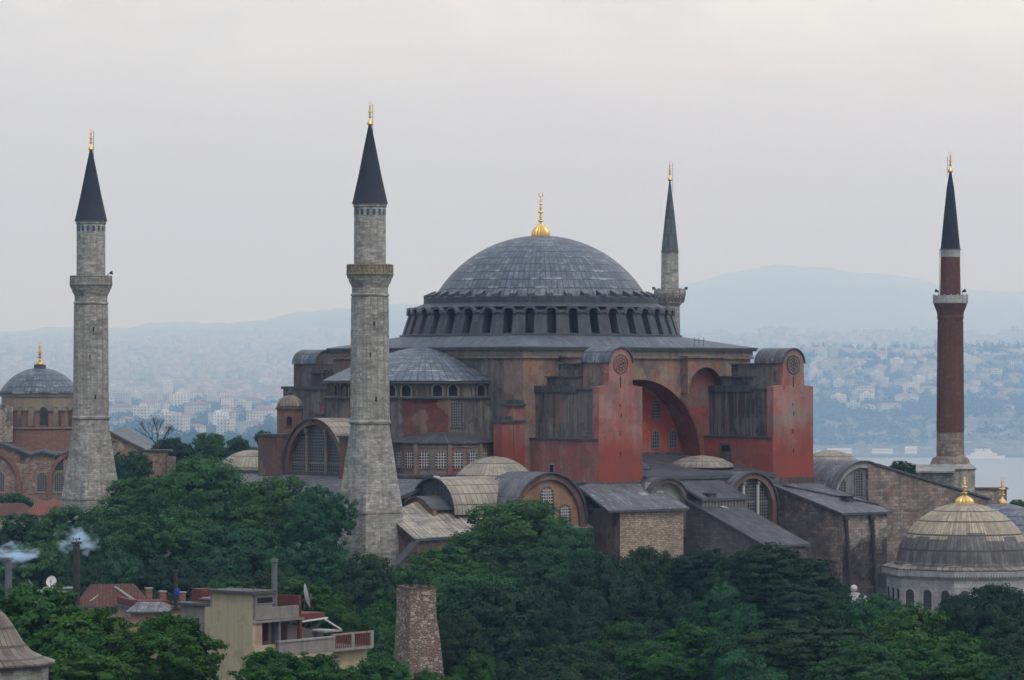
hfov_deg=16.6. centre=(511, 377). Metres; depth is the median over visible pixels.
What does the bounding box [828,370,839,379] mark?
house
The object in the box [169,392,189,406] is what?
house
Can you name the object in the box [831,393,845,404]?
house
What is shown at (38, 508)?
house
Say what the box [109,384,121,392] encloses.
house
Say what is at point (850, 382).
house
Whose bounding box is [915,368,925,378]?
house
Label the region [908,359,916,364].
house
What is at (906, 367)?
house
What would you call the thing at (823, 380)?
house
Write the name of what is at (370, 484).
minaret
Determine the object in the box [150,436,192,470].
tree
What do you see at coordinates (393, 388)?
window
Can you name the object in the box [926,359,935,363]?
house
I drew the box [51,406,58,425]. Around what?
window
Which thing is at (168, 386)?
house
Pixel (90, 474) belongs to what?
minaret
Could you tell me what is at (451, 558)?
tree
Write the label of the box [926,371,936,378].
house
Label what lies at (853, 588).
well house
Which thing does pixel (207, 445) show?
tree
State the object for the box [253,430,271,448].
tree
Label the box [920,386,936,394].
house
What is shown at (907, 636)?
tree
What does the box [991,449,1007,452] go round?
harbour shed
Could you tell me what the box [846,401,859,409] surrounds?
house
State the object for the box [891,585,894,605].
window
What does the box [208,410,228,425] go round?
house
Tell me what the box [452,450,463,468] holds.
window
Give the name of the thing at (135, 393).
house
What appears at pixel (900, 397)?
house
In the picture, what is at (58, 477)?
window
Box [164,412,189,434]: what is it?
house
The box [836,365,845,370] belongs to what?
house
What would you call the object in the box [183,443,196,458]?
tree
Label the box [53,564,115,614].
tree
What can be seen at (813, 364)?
house
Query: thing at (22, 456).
window
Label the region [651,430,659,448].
window
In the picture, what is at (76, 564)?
chimney pipe
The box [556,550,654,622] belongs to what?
tree
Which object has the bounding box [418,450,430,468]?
window
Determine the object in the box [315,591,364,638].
tree
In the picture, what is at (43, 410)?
window
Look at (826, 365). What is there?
house
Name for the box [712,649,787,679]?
tree
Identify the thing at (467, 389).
window
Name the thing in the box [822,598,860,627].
tree
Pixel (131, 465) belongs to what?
tree
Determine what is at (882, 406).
house
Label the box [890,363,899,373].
house
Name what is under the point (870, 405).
house
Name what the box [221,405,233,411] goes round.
house
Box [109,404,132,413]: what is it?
house
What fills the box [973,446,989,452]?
harbour shed
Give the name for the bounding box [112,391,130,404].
house
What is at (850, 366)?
house
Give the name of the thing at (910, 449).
harbour shed
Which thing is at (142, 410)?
house
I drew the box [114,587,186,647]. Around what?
house
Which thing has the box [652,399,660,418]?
window
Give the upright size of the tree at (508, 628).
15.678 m
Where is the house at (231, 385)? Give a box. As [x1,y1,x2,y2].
[224,382,237,390]
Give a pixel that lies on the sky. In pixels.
(230, 135)
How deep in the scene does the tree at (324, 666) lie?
239.50 m
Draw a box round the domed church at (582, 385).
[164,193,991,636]
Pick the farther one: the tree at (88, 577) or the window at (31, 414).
the window at (31, 414)
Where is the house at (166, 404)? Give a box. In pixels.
[163,401,173,408]
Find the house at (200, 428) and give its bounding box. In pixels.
[191,424,205,431]
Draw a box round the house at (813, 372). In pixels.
[808,368,822,379]
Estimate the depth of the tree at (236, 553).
402.87 m
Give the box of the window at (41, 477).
[36,471,47,492]
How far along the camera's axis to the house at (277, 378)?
13831.67 m
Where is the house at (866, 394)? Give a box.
[859,391,873,401]
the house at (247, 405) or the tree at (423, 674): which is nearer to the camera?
the tree at (423, 674)
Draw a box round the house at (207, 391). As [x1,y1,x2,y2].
[202,388,217,398]
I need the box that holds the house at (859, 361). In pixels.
[853,358,866,365]
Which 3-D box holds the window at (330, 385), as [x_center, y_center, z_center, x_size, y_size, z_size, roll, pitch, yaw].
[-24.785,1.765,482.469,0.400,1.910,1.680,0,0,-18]
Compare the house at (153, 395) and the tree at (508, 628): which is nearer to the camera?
the tree at (508, 628)
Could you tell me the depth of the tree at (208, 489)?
445.95 m
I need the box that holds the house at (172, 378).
[160,375,174,380]
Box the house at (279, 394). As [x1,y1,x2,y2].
[273,391,282,398]
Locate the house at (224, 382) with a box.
[221,380,237,384]
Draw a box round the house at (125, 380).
[117,377,133,382]
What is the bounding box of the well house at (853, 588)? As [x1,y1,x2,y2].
[849,585,870,625]
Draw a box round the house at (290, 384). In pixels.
[285,382,293,385]
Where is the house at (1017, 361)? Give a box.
[1012,359,1021,364]
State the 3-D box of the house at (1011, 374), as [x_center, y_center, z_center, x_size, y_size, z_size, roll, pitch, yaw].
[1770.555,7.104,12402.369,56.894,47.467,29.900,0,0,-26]
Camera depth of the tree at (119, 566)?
401.25 m
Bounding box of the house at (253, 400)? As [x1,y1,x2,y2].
[240,397,260,404]
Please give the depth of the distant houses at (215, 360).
19788.69 m
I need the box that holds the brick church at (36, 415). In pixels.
[0,344,153,560]
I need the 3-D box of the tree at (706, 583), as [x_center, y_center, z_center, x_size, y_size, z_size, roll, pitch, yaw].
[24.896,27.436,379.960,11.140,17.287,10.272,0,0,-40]
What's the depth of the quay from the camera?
10521.00 m
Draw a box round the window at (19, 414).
[16,406,23,425]
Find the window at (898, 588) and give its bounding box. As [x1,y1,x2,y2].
[896,586,899,609]
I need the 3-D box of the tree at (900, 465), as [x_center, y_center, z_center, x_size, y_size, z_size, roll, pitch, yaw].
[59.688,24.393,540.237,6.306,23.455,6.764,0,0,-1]
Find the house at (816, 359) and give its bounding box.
[811,356,823,362]
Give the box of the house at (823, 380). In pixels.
[817,378,829,387]
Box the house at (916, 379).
[912,375,924,385]
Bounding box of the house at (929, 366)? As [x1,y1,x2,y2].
[919,363,936,370]
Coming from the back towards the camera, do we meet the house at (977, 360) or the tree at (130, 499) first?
the house at (977, 360)
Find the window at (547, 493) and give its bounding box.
[540,486,553,515]
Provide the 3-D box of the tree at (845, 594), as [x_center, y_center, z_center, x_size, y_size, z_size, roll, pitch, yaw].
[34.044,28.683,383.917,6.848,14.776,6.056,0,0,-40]
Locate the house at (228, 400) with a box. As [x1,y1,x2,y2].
[221,395,233,406]
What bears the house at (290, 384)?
on the ground
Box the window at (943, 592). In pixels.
[939,589,950,606]
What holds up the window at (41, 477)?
in the brick church at (36, 415)
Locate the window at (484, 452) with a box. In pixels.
[482,449,488,457]
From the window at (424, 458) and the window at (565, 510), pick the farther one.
the window at (424, 458)
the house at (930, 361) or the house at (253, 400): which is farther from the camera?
the house at (930, 361)
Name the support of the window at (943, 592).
in the domed tomb at (963, 543)
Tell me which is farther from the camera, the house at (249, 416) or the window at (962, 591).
the house at (249, 416)
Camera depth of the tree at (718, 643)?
299.41 m
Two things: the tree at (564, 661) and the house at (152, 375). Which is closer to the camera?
the tree at (564, 661)
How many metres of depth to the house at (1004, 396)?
11598.93 m
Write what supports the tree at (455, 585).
on the ground
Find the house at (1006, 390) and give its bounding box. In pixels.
[1001,388,1018,393]
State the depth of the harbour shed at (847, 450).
10528.60 m
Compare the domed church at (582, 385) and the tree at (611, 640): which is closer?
the tree at (611, 640)
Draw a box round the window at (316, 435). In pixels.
[292,425,338,472]
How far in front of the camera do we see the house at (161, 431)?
6484.80 m
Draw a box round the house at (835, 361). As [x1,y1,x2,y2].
[823,358,839,365]
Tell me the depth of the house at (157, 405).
10379.67 m
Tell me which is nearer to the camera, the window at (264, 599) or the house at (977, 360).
the window at (264, 599)
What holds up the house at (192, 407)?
on the ground
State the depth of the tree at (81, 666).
211.41 m
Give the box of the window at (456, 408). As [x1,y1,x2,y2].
[450,402,463,427]
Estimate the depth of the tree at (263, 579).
370.69 m
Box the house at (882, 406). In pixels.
[877,402,900,411]
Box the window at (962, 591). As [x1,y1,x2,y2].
[958,589,970,598]
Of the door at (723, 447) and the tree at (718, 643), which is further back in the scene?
the door at (723, 447)
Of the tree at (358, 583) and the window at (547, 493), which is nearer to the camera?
the tree at (358, 583)
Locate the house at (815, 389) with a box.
[813,387,818,394]
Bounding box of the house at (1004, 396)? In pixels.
[990,395,1008,400]
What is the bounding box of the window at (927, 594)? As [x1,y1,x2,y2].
[922,588,933,611]
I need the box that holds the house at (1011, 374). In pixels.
[1006,373,1022,378]
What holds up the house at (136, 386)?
on the ground
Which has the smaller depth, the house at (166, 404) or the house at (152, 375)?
the house at (166, 404)
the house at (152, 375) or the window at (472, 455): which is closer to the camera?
the window at (472, 455)
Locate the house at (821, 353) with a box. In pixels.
[815,349,827,358]
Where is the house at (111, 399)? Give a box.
[109,396,114,403]
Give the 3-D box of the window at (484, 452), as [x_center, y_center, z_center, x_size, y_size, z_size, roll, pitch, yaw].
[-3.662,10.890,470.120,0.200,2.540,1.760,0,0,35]
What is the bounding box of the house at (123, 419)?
[119,416,133,427]
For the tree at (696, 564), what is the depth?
383.40 m
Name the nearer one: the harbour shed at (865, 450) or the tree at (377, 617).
the tree at (377, 617)
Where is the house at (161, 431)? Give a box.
[155,429,166,436]
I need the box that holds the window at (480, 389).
[475,383,486,396]
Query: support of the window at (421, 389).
in the domed church at (582, 385)
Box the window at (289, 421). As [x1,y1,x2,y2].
[286,416,292,425]
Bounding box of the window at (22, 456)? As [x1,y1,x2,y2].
[18,453,25,461]
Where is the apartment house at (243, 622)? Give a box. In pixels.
[178,559,373,679]
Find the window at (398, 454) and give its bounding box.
[395,449,401,468]
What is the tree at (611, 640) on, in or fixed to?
on the ground
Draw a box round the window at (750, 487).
[737,479,767,518]
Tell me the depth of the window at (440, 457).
467.05 m
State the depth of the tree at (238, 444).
582.48 m
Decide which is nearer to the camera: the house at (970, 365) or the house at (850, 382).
the house at (850, 382)
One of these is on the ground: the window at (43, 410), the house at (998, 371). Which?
the house at (998, 371)
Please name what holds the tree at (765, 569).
on the ground
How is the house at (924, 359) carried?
on the ground
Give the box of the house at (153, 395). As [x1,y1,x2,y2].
[149,391,158,400]
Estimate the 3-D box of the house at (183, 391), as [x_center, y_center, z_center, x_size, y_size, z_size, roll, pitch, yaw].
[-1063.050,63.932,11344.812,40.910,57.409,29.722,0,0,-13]
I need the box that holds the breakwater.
[852,455,1023,457]
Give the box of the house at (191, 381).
[187,379,196,389]
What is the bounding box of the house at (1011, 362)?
[1004,360,1013,364]
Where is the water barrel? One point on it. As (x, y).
(177, 592)
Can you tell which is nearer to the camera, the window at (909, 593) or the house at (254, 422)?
the window at (909, 593)
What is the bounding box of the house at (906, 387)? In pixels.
[903,382,919,394]
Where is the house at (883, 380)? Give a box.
[873,375,888,387]
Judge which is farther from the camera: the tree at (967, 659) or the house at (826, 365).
the house at (826, 365)
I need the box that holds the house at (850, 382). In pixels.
[845,379,856,387]
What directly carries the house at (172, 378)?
on the ground
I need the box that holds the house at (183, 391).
[175,388,188,393]
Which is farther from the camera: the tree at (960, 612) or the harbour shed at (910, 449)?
the harbour shed at (910, 449)
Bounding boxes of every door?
[262,622,268,641]
[719,443,730,461]
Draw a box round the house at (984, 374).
[978,371,990,378]
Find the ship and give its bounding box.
[966,447,1004,458]
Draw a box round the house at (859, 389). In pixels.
[855,386,874,394]
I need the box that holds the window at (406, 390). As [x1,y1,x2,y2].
[400,383,412,396]
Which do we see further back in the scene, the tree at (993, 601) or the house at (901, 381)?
the house at (901, 381)
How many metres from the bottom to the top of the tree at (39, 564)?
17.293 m
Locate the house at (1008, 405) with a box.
[996,404,1014,409]
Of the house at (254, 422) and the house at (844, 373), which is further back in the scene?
the house at (844, 373)
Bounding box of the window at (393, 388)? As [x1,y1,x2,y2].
[389,383,396,396]
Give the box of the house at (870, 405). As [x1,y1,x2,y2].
[861,404,875,408]
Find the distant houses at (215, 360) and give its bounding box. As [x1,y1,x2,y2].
[0,326,1023,401]
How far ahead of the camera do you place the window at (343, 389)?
478.95 m
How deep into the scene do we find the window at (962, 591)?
440.37 m
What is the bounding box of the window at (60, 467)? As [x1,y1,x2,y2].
[53,451,64,471]
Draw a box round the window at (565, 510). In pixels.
[559,504,570,523]
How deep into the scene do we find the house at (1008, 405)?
11368.28 m
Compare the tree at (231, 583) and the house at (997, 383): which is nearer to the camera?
the tree at (231, 583)
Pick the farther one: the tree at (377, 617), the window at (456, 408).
the window at (456, 408)
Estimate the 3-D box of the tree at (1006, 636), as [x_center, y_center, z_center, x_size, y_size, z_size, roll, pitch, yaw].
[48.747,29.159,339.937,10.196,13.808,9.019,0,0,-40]
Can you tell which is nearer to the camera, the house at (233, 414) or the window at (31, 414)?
the window at (31, 414)
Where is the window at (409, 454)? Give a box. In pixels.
[404,450,413,468]
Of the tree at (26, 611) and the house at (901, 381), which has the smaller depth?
the tree at (26, 611)
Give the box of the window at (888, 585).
[887,584,889,596]
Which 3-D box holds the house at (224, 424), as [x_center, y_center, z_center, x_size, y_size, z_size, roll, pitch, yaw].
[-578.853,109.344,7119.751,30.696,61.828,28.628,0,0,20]
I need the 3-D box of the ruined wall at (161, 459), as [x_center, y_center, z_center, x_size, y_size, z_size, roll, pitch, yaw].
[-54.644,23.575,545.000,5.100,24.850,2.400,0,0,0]
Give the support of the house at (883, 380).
on the ground
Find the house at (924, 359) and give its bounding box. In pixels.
[917,357,926,362]
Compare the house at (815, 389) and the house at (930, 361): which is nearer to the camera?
the house at (815, 389)
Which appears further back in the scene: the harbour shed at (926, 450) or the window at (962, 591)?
the harbour shed at (926, 450)
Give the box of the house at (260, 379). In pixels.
[256,376,270,383]
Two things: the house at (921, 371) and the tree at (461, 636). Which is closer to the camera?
the tree at (461, 636)
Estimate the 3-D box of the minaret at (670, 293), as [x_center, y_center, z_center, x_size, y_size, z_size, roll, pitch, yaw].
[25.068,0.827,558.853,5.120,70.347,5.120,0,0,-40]
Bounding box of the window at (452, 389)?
[447,383,458,396]
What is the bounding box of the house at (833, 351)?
[828,346,838,357]
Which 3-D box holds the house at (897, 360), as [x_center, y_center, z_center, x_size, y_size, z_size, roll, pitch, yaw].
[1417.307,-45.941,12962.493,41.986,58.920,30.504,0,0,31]
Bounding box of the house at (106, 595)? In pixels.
[77,584,144,641]
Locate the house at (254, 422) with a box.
[247,420,263,428]
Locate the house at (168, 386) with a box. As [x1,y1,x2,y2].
[163,380,173,393]
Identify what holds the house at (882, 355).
on the ground
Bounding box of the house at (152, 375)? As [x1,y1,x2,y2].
[147,372,158,382]
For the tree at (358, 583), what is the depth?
377.57 m
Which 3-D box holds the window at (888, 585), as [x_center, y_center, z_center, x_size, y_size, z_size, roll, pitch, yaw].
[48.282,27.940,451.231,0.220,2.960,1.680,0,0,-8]
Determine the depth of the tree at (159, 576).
377.56 m
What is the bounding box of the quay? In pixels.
[848,453,935,453]
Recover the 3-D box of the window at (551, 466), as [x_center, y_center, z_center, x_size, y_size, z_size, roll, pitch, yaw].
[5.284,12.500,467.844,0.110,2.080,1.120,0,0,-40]
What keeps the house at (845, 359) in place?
on the ground
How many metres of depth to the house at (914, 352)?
13258.59 m
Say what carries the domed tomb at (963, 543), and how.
on the ground
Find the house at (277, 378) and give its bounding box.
[272,376,281,380]
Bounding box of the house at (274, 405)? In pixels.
[267,403,276,406]
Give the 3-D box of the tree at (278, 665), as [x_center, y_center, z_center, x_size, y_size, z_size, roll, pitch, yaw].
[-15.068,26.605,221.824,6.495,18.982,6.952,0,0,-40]
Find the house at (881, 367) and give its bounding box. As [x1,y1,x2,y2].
[874,364,886,371]
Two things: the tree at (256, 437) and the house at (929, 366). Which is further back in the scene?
the house at (929, 366)
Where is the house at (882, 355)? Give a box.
[877,352,886,359]
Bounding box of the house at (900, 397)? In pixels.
[894,394,918,402]
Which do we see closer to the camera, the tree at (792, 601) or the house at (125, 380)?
the tree at (792, 601)
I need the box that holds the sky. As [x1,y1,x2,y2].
[0,0,1023,331]
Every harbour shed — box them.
[827,448,851,452]
[859,449,871,452]
[868,446,892,452]
[905,446,916,452]
[920,448,933,452]
[964,449,973,452]
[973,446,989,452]
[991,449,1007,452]
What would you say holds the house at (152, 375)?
on the ground
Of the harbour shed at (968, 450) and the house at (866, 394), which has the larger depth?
the house at (866, 394)
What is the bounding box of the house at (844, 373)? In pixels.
[840,369,854,379]
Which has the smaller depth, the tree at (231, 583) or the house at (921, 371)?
the tree at (231, 583)
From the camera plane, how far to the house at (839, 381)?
12139.88 m
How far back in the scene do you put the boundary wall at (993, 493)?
515.00 m
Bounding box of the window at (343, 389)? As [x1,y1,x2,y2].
[339,383,347,395]
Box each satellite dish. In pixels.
[46,576,55,587]
[304,583,311,607]
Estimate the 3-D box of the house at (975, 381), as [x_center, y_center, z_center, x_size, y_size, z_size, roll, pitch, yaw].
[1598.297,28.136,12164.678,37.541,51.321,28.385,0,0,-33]
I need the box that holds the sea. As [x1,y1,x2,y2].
[857,458,1023,503]
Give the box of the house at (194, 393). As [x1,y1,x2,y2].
[191,390,201,399]
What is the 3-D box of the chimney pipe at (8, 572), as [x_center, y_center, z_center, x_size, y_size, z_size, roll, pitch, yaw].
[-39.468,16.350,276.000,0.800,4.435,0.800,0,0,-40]
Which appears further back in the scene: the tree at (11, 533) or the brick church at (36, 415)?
the brick church at (36, 415)
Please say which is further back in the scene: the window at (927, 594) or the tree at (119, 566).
the window at (927, 594)
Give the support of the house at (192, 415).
on the ground
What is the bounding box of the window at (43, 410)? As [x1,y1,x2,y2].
[39,406,47,425]
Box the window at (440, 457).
[434,450,447,468]
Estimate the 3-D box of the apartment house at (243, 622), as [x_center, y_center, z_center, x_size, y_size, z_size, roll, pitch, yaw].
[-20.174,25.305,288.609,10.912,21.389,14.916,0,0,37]
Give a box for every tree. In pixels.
[0,493,33,507]
[0,512,58,579]
[0,539,73,606]
[0,582,84,652]
[27,504,131,558]
[36,630,108,676]
[39,604,162,664]
[48,648,140,679]
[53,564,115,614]
[62,531,144,583]
[97,475,172,570]
[110,611,231,679]
[112,507,226,584]
[114,450,154,491]
[121,556,236,601]
[136,417,174,448]
[145,454,253,544]
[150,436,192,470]
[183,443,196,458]
[190,525,286,583]
[191,432,226,461]
[204,578,245,588]
[222,435,257,458]
[226,475,308,556]
[226,647,322,679]
[235,565,313,627]
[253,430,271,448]
[264,541,348,636]
[269,576,336,636]
[278,485,360,636]
[289,651,367,679]
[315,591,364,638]
[319,551,399,620]
[342,630,394,675]
[350,651,412,679]
[357,599,395,646]
[369,563,453,624]
[403,541,497,678]
[411,667,449,679]
[436,574,522,624]
[436,581,564,670]
[437,611,496,676]
[444,499,588,575]
[446,648,496,679]
[496,543,571,601]
[514,642,626,679]
[532,521,602,582]
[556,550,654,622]
[584,619,652,679]
[614,583,710,639]
[616,618,724,679]
[618,545,679,600]
[663,545,730,601]
[682,580,765,641]
[691,557,775,631]
[699,630,768,679]
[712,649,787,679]
[719,542,842,628]
[721,615,885,679]
[764,579,851,635]
[802,638,920,679]
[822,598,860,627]
[829,577,854,606]
[847,593,908,631]
[860,600,959,678]
[890,460,917,474]
[905,630,1011,679]
[934,593,979,640]
[960,583,1023,638]
[976,607,1023,666]
[983,652,1023,679]
[1008,499,1023,506]
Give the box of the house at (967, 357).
[964,352,970,363]
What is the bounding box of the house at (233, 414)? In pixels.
[229,410,243,421]
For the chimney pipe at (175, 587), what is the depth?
282.87 m
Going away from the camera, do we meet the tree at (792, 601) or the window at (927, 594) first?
the tree at (792, 601)
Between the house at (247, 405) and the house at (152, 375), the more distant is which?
the house at (152, 375)
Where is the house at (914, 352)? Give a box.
[909,349,919,357]
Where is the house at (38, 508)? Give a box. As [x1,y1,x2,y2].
[27,500,60,528]
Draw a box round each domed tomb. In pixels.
[882,474,1023,636]
[986,477,1023,534]
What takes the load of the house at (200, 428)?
on the ground
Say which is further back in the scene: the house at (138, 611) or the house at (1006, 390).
the house at (1006, 390)
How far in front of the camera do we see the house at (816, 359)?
12984.12 m
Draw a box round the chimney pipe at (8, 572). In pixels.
[3,557,13,598]
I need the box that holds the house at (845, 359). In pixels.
[840,357,852,364]
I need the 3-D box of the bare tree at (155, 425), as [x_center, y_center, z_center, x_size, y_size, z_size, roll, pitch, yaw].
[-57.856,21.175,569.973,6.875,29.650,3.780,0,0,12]
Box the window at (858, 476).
[854,469,863,496]
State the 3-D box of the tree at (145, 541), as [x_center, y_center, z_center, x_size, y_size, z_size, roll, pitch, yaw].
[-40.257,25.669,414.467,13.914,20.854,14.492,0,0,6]
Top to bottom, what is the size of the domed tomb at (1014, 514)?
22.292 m
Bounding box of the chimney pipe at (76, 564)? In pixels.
[71,537,81,604]
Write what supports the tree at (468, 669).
on the ground
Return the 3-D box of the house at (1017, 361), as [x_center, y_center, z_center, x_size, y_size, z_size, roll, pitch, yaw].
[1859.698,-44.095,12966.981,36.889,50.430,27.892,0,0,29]
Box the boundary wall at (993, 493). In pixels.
[975,487,1007,504]
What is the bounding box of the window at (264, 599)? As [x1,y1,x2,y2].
[256,596,273,604]
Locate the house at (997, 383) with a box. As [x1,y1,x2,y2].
[993,381,1002,385]
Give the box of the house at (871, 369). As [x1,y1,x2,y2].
[868,367,877,372]
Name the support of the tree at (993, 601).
on the ground
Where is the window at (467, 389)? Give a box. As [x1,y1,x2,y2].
[461,383,473,396]
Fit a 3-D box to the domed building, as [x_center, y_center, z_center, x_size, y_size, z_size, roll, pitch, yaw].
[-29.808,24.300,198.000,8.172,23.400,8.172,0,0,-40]
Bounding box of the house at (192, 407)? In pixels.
[184,401,210,413]
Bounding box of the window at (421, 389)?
[416,384,427,396]
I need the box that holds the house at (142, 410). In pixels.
[133,403,153,420]
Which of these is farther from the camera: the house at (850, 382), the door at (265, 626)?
the house at (850, 382)
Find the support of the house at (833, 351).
on the ground
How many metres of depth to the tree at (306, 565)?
395.81 m
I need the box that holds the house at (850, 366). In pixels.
[846,364,860,372]
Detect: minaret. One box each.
[60,130,120,529]
[337,105,403,632]
[652,162,687,333]
[916,151,976,492]
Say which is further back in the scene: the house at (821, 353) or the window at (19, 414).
the house at (821, 353)
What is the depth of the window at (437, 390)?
473.37 m
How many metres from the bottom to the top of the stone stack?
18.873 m
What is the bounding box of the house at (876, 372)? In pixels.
[870,370,883,376]
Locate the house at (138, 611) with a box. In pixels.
[125,602,172,658]
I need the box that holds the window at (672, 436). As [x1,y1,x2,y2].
[668,430,676,448]
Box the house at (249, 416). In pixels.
[246,410,252,421]
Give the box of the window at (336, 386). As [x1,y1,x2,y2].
[333,383,338,395]
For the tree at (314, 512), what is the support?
on the ground
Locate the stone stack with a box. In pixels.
[393,578,443,678]
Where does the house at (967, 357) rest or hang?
on the ground
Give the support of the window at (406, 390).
in the domed church at (582, 385)
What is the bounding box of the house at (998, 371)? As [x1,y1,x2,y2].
[991,368,1001,377]
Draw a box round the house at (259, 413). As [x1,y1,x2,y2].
[253,407,276,420]
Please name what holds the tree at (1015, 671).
on the ground
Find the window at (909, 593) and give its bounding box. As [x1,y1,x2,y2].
[904,587,915,609]
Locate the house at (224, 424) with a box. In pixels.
[216,416,235,435]
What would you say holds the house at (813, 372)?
on the ground
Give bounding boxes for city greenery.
[0,395,280,467]
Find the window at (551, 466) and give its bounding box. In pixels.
[549,464,554,471]
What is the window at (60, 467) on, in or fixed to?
in the brick church at (36, 415)
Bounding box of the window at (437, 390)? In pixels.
[431,383,443,396]
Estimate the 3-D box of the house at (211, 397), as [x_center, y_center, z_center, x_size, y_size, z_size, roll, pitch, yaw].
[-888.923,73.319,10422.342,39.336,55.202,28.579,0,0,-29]
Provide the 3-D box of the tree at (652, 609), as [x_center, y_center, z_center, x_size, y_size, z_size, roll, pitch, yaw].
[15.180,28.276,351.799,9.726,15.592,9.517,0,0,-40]
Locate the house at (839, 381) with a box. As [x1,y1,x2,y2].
[833,378,844,386]
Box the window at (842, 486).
[838,479,845,491]
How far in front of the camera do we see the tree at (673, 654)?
303.00 m
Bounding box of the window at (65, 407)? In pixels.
[62,406,68,424]
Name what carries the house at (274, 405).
on the ground
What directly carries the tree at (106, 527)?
on the ground
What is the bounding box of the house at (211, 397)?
[204,393,218,402]
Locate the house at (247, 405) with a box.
[234,400,251,410]
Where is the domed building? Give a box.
[0,610,54,679]
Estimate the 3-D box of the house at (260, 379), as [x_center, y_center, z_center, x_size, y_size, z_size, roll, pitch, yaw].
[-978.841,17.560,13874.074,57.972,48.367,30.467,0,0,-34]
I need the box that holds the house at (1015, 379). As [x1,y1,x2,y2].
[1009,376,1019,385]
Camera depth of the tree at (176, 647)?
223.05 m
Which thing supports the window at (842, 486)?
in the domed church at (582, 385)
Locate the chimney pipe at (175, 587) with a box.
[173,570,178,608]
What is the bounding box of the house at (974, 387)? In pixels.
[964,384,978,393]
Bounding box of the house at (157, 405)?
[139,400,161,410]
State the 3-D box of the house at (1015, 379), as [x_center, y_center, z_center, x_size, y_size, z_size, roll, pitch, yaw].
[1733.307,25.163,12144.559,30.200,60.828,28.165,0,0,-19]
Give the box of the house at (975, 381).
[968,378,980,384]
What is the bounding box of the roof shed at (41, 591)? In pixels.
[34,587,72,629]
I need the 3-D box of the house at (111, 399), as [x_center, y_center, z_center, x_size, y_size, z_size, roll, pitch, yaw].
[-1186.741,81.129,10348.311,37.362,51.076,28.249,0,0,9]
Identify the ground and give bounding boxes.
[0,264,1023,454]
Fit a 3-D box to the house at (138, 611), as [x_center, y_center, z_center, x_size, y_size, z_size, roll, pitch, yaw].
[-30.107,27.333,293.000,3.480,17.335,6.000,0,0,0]
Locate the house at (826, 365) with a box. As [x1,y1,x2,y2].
[817,360,832,372]
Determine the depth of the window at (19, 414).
613.93 m
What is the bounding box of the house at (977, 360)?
[970,357,980,364]
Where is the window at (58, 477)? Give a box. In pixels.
[53,472,64,492]
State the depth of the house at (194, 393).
11421.76 m
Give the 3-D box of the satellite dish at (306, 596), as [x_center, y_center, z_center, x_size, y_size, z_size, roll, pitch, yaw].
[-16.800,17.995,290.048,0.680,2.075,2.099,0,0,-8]
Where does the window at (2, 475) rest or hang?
in the brick church at (36, 415)
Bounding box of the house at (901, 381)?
[892,379,910,386]
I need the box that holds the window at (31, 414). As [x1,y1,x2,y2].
[27,406,35,425]
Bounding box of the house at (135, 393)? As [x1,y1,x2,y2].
[131,390,140,399]
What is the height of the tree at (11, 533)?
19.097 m
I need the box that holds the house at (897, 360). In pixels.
[890,357,903,363]
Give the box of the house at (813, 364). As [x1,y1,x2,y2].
[809,361,816,369]
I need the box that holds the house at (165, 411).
[156,409,174,418]
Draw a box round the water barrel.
[175,589,179,595]
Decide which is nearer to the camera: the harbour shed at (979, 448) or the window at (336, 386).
the window at (336, 386)
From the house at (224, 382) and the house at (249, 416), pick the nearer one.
the house at (249, 416)
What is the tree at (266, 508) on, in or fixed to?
on the ground
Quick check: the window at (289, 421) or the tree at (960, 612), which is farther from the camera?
the window at (289, 421)
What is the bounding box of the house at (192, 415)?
[181,413,195,421]
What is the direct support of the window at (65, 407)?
in the brick church at (36, 415)
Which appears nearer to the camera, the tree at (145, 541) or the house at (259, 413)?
the tree at (145, 541)
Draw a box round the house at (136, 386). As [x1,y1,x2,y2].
[125,383,146,389]
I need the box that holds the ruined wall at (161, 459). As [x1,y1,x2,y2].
[142,449,175,478]
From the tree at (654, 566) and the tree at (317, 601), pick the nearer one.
the tree at (317, 601)
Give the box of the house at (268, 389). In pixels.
[262,385,279,394]
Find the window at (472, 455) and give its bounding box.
[467,450,477,464]
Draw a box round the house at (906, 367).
[900,364,912,371]
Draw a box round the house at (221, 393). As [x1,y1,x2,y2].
[217,390,228,399]
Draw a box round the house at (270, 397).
[266,395,277,401]
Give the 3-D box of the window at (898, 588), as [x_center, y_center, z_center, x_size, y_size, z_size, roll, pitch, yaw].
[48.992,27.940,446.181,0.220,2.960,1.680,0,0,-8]
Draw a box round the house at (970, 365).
[965,360,975,371]
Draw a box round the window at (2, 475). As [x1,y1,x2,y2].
[0,470,5,492]
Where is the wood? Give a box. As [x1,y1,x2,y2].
[750,339,1023,445]
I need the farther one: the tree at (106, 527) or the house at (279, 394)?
the house at (279, 394)
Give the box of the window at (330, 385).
[329,383,332,395]
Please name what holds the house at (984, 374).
on the ground
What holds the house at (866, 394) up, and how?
on the ground
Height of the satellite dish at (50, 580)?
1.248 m

